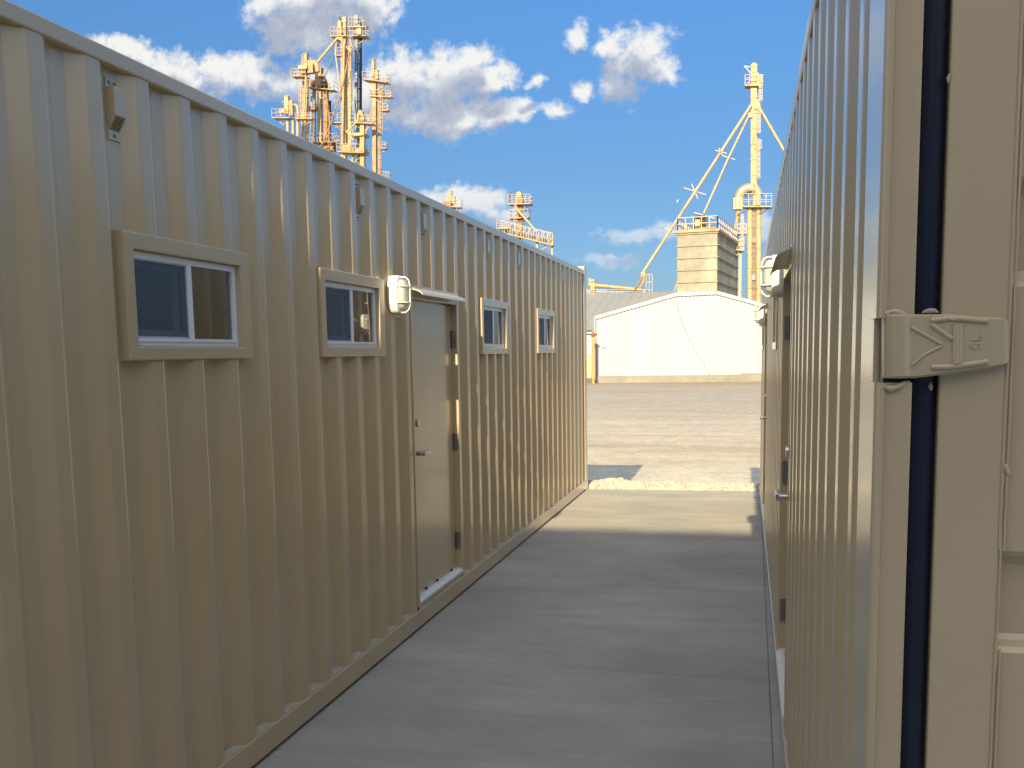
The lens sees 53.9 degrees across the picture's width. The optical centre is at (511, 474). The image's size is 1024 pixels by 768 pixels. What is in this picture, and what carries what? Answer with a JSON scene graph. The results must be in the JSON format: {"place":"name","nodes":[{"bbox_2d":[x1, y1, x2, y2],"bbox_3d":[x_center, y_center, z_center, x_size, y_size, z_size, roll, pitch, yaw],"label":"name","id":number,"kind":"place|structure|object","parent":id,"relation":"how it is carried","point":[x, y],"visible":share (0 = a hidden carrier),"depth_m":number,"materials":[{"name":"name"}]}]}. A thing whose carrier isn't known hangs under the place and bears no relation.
{"place":"outdoors","nodes":[
{"label":"outdoors","id":0,"kind":"place"},
{"bbox_2d":[8,0,810,330],"label":"sky","id":1,"kind":"structure","parent":0,"point":[602,112],"materials":[{"name":"blue"}]},
{"bbox_2d":[251,488,782,767],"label":"pavement","id":2,"kind":"structure","parent":0,"point":[608,628],"depth_m":5.91,"materials":[{"name":"concrete"}]},
{"bbox_2d":[0,0,587,767],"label":"container cabin","id":3,"kind":"object","parent":2,"relation":"on","point":[292,432],"visible":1,"depth_m":4.23,"materials":[{"name":"beige metal"}]},
{"bbox_2d":[112,230,253,360],"bbox_3d":[-1.272,-0.674,3.938,0.081,0.449,0.900,1,7,13],"label":"window","id":4,"kind":"structure","parent":3,"relation":"in","point":[177,299],"depth_m":3.86,"materials":[{"name":"beige paint"}]},
{"bbox_2d":[316,267,385,356],"bbox_3d":[-0.892,-0.870,5.520,0.081,0.449,0.900,1,7,13],"label":"window","id":5,"kind":"structure","parent":3,"relation":"in","point":[353,303],"depth_m":5.48,"materials":[{"name":"beige paint"}]},
{"bbox_2d":[412,301,462,602],"bbox_3d":[-0.524,-0.190,7.037,0.134,1.987,1.000,1,7,13],"label":"door","id":6,"kind":"structure","parent":3,"relation":"in","point":[433,337],"depth_m":7.07,"materials":[{"name":"beige paint"}]},
{"bbox_2d":[478,298,508,353],"bbox_3d":[-0.173,-1.242,8.516,0.081,0.449,0.900,1,7,13],"label":"window","id":7,"kind":"structure","parent":3,"relation":"in","point":[493,325],"depth_m":8.48,"materials":[{"name":"beige paint"}]},
{"bbox_2d":[536,308,554,352],"bbox_3d":[0.329,-1.502,10.606,0.081,0.449,0.900,1,7,13],"label":"window","id":8,"kind":"structure","parent":3,"relation":"in","point":[545,318],"depth_m":10.63,"materials":[{"name":"beige paint"}]},
{"bbox_2d":[754,0,1023,767],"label":"container cabin","id":9,"kind":"object","parent":2,"relation":"on","point":[889,315],"visible":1,"depth_m":1.41,"materials":[{"name":"beige metal"}]},
{"bbox_2d":[762,326,763,348],"bbox_3d":[2.909,-1.654,11.527,0.086,0.449,0.900,1,7,13],"label":"window","id":10,"kind":"structure","parent":9,"relation":"in","point":[763,326],"depth_m":11.12,"materials":[{"name":"beige paint"}]},
{"bbox_2d":[760,333,766,521],"bbox_3d":[2.518,-0.588,9.945,0.135,1.987,1.010,1,7,13],"label":"door","id":11,"kind":"structure","parent":9,"relation":"in","point":[761,416],"depth_m":10.23,"materials":[{"name":"beige paint"}]},
{"bbox_2d":[772,298,778,349],"bbox_3d":[1.752,-1.039,6.567,0.086,0.449,0.900,1,7,13],"label":"window","id":12,"kind":"structure","parent":9,"relation":"in","point":[775,302],"depth_m":6.91,"materials":[{"name":"beige paint"}]},
{"bbox_2d":[775,316,790,719],"bbox_3d":[1.327,0.045,4.841,0.135,1.987,1.010,1,7,13],"label":"door","id":13,"kind":"structure","parent":9,"relation":"in","point":[780,654],"depth_m":5.22,"materials":[{"name":"beige paint"}]},
{"bbox_2d":[922,0,1023,767],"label":"end door","id":14,"kind":"structure","parent":9,"relation":"in","point":[974,714],"depth_m":1.37,"materials":[{"name":"beige paint"}]},
{"bbox_2d":[587,378,760,483],"bbox_3d":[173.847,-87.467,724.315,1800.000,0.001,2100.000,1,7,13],"label":"ground","id":15,"kind":"structure","parent":0,"point":[729,454],"depth_m":30.09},
{"bbox_2d":[271,96,314,135],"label":"grain elevator leg","id":16,"kind":"object","parent":15,"relation":"on","point":[288,108],"visible":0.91,"depth_m":137.67,"materials":[{"name":"beige paint"}]},
{"bbox_2d":[291,53,319,140],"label":"grain elevator leg","id":17,"kind":"object","parent":15,"relation":"on","point":[309,67],"visible":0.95,"depth_m":142.59,"materials":[{"name":"beige paint"}]},
{"bbox_2d":[309,67,340,151],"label":"grain elevator leg","id":18,"kind":"object","parent":15,"relation":"on","point":[319,83],"visible":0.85,"depth_m":147.01,"materials":[{"name":"beige paint"}]},
{"bbox_2d":[301,16,352,158],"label":"grain elevator leg","id":19,"kind":"object","parent":15,"relation":"on","point":[345,56],"visible":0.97,"depth_m":143.37,"materials":[{"name":"beige paint"}]},
{"bbox_2d":[336,110,375,167],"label":"grain elevator leg","id":20,"kind":"object","parent":15,"relation":"on","point":[362,152],"visible":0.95,"depth_m":137.77,"materials":[{"name":"beige paint"}]},
{"bbox_2d":[347,14,370,164],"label":"grain elevator leg","id":21,"kind":"object","parent":15,"relation":"on","point":[358,36],"visible":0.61,"depth_m":149.09,"materials":[{"name":"metal"}]},
{"bbox_2d":[362,59,393,179],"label":"grain elevator leg","id":22,"kind":"object","parent":15,"relation":"on","point":[375,81],"visible":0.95,"depth_m":138.92,"materials":[{"name":"beige paint"}]},
{"bbox_2d":[441,191,462,210],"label":"grain elevator leg","id":23,"kind":"object","parent":15,"relation":"on","point":[452,201],"visible":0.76,"depth_m":152.13,"materials":[{"name":"beige paint"}]},
{"bbox_2d":[507,191,537,240],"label":"grain elevator leg","id":24,"kind":"object","parent":15,"relation":"on","point":[520,200],"visible":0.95,"depth_m":127.71,"materials":[{"name":"beige paint"}]},
{"bbox_2d":[496,219,554,254],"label":"elevated catwalk","id":25,"kind":"object","parent":15,"relation":"on","point":[537,240],"visible":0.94,"depth_m":126.01,"materials":[{"name":"beige paint"}]},
{"bbox_2d":[587,332,596,383],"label":"yellow pipe post","id":26,"kind":"object","parent":15,"relation":"on","point":[593,375],"visible":0.9,"depth_m":76.07,"materials":[{"name":"metal"}]},
{"bbox_2d":[586,291,676,377],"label":"storage shed","id":27,"kind":"structure","parent":15,"relation":"on","point":[598,304],"depth_m":102.19,"materials":[{"name":"grey metal"}]},
{"bbox_2d":[588,477,759,490],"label":"gravel","id":28,"kind":"structure","parent":15,"relation":"on","point":[617,483],"depth_m":13.35,"materials":[{"name":"stone"}]},
{"bbox_2d":[591,410,758,480],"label":"loose stones","id":29,"kind":"object","parent":15,"relation":"on","point":[692,437],"visible":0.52,"depth_m":27.82,"materials":[{"name":"stone"}]},
{"bbox_2d":[594,291,761,382],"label":"warehouse","id":30,"kind":"structure","parent":15,"relation":"on","point":[650,341],"depth_m":76.41,"materials":[{"name":"white metal"}]},
{"bbox_2d":[601,342,605,347],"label":"wall sign","id":31,"kind":"object","parent":30,"relation":"attached to","point":[603,344],"visible":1,"depth_m":77.78,"materials":[{"name":"white"}]},
{"bbox_2d":[675,215,738,295],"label":"box bin","id":32,"kind":"object","parent":15,"relation":"on","point":[707,259],"visible":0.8,"depth_m":89.47,"materials":[{"name":"beige metal"}]},
{"bbox_2d":[694,212,716,229],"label":"turnhead","id":33,"kind":"object","parent":32,"relation":"on","point":[697,222],"visible":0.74,"depth_m":88.97,"materials":[{"name":"beige paint"}]},
{"bbox_2d":[642,63,783,302],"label":"grain elevator leg","id":34,"kind":"object","parent":15,"relation":"on","point":[754,86],"visible":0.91,"depth_m":105.89,"materials":[{"name":"beige paint"}]},
{"bbox_2d":[586,272,676,293],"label":"roof conveyor","id":35,"kind":"object","parent":34,"relation":"attached to","point":[592,285],"visible":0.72,"depth_m":108.96,"materials":[{"name":"beige metal"}]},
{"bbox_2d":[732,214,746,296],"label":"vertical pipe","id":36,"kind":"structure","parent":15,"relation":"on","point":[741,233],"depth_m":99.36,"materials":[{"name":"beige metal"}]}
]}

